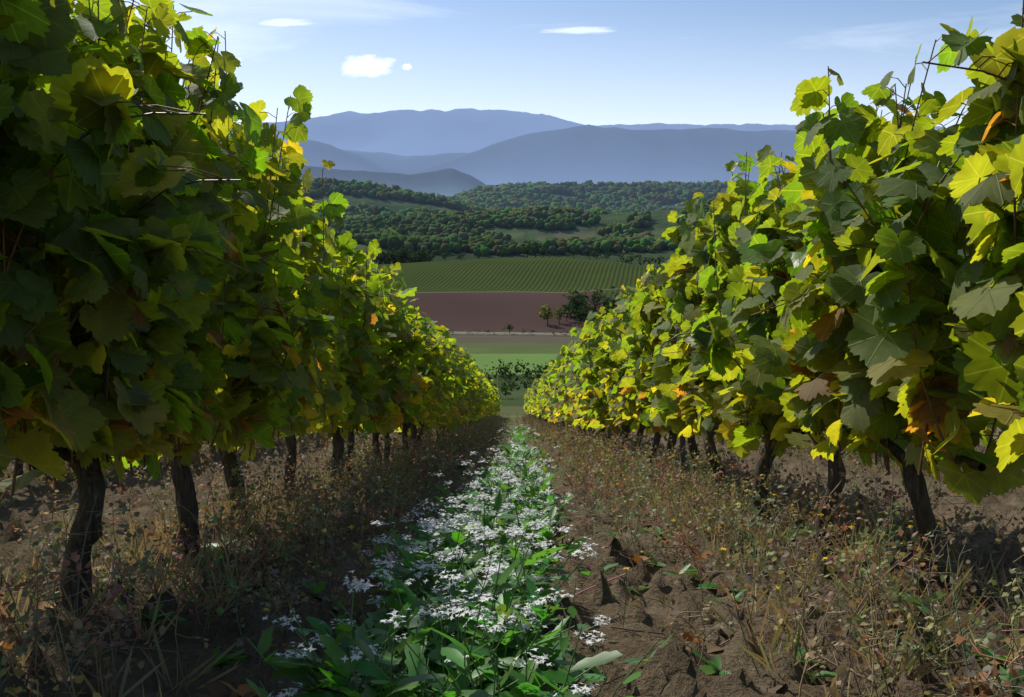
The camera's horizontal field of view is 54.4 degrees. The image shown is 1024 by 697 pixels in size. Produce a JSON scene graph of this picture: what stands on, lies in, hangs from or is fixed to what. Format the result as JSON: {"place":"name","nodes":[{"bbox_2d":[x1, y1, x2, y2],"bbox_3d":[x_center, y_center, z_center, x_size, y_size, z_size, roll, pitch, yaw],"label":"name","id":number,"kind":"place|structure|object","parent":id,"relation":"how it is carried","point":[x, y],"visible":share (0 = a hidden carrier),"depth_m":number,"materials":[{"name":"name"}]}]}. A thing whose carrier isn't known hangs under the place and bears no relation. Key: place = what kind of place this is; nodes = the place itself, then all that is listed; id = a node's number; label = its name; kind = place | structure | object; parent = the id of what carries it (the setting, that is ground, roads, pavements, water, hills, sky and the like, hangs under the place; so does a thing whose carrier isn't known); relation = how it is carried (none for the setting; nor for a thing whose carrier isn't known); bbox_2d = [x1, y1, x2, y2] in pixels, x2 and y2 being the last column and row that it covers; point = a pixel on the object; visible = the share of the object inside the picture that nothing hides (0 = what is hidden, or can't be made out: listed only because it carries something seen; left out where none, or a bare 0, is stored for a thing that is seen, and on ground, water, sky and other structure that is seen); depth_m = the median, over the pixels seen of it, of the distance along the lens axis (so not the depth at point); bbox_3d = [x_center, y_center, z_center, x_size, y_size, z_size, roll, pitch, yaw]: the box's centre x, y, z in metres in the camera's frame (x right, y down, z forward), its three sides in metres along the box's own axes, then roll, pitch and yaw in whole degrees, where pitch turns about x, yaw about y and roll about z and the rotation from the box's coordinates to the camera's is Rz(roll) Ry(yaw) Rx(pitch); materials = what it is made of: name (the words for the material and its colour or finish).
{"place":"outdoors","nodes":[
{"label":"outdoors","id":0,"kind":"place"},
{"bbox_2d":[183,19,603,75],"bbox_3d":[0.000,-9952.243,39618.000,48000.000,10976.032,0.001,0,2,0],"label":"cloud","id":1,"kind":"structure","parent":0,"point":[369,65],"depth_m":39558.81,"materials":[{"name":"white"}]},
{"bbox_2d":[0,108,1023,696],"bbox_3d":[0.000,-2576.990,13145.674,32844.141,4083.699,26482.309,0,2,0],"label":"terrain","id":2,"kind":"structure","parent":0,"point":[450,152],"depth_m":5.63,"materials":[{"name":"brown soil"}]},
{"bbox_2d":[16,432,329,475],"bbox_3d":[-3.827,2.467,34.992,0.331,7.703,69.834,0,2,0],"label":"vine row","id":3,"kind":"object","parent":2,"relation":"on","point":[20,466],"visible":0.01,"depth_m":7.64,"materials":[{"name":"plant"}]},
{"bbox_2d":[0,0,500,609],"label":"vine row","id":4,"kind":"object","parent":2,"relation":"on","point":[161,400],"depth_m":2.98,"materials":[{"name":"green plant"}]},
{"bbox_2d":[0,0,447,495],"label":"vine row canes","id":5,"kind":"object","parent":4,"relation":"attached to","point":[105,390],"visible":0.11,"depth_m":2.91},
{"bbox_2d":[6,76,999,438],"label":"trellis wires","id":6,"kind":"object","parent":2,"relation":"on","point":[752,422],"depth_m":2.69,"materials":[{"name":"grey metal"}]},
{"bbox_2d":[351,207,668,397],"bbox_3d":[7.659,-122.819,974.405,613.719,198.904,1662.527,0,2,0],"label":"valley trees","id":7,"kind":"object","parent":2,"relation":"on","point":[580,310],"depth_m":563.65,"materials":[{"name":"green plant"}]},
{"bbox_2d":[0,413,1023,696],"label":"dry weeds","id":8,"kind":"object","parent":2,"relation":"on","point":[214,687],"visible":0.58,"depth_m":3.20,"materials":[{"name":"brown plant"}]},
{"bbox_2d":[340,316,685,481],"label":"trellis posts","id":9,"kind":"object","parent":2,"relation":"on","point":[682,444],"visible":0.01,"depth_m":7.22,"materials":[{"name":"brown wood"}]},
{"bbox_2d":[269,177,781,255],"bbox_3d":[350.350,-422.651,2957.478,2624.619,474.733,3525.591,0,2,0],"label":"forest trees","id":10,"kind":"object","parent":2,"relation":"on","point":[482,208],"visible":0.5,"depth_m":1749.09,"materials":[{"name":"green plant"}]},
{"bbox_2d":[142,425,941,696],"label":"white flowers","id":11,"kind":"object","parent":2,"relation":"on","point":[424,523],"visible":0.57,"depth_m":2.40,"materials":[{"name":"white plant"}]},
{"bbox_2d":[130,422,1023,696],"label":"green weeds","id":12,"kind":"object","parent":2,"relation":"on","point":[422,641],"visible":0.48,"depth_m":2.09,"materials":[{"name":"green plant"}]},
{"bbox_2d":[523,14,1023,595],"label":"vine row","id":13,"kind":"object","parent":2,"relation":"on","point":[848,359],"depth_m":3.11,"materials":[{"name":"green plant"}]},
{"bbox_2d":[547,0,1023,474],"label":"vine row canes","id":14,"kind":"object","parent":13,"relation":"attached to","point":[886,456],"visible":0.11,"depth_m":2.86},
{"bbox_2d":[741,420,996,470],"bbox_3d":[3.845,1.833,36.100,0.950,9.299,72.984,0,2,0],"label":"vine row","id":15,"kind":"object","parent":2,"relation":"on","point":[987,430],"depth_m":7.94,"materials":[{"name":"plant"}]},
{"bbox_2d":[70,0,1022,127],"label":"sky","id":16,"kind":"structure","parent":0,"point":[695,62],"materials":[{"name":"blue"}]}
]}

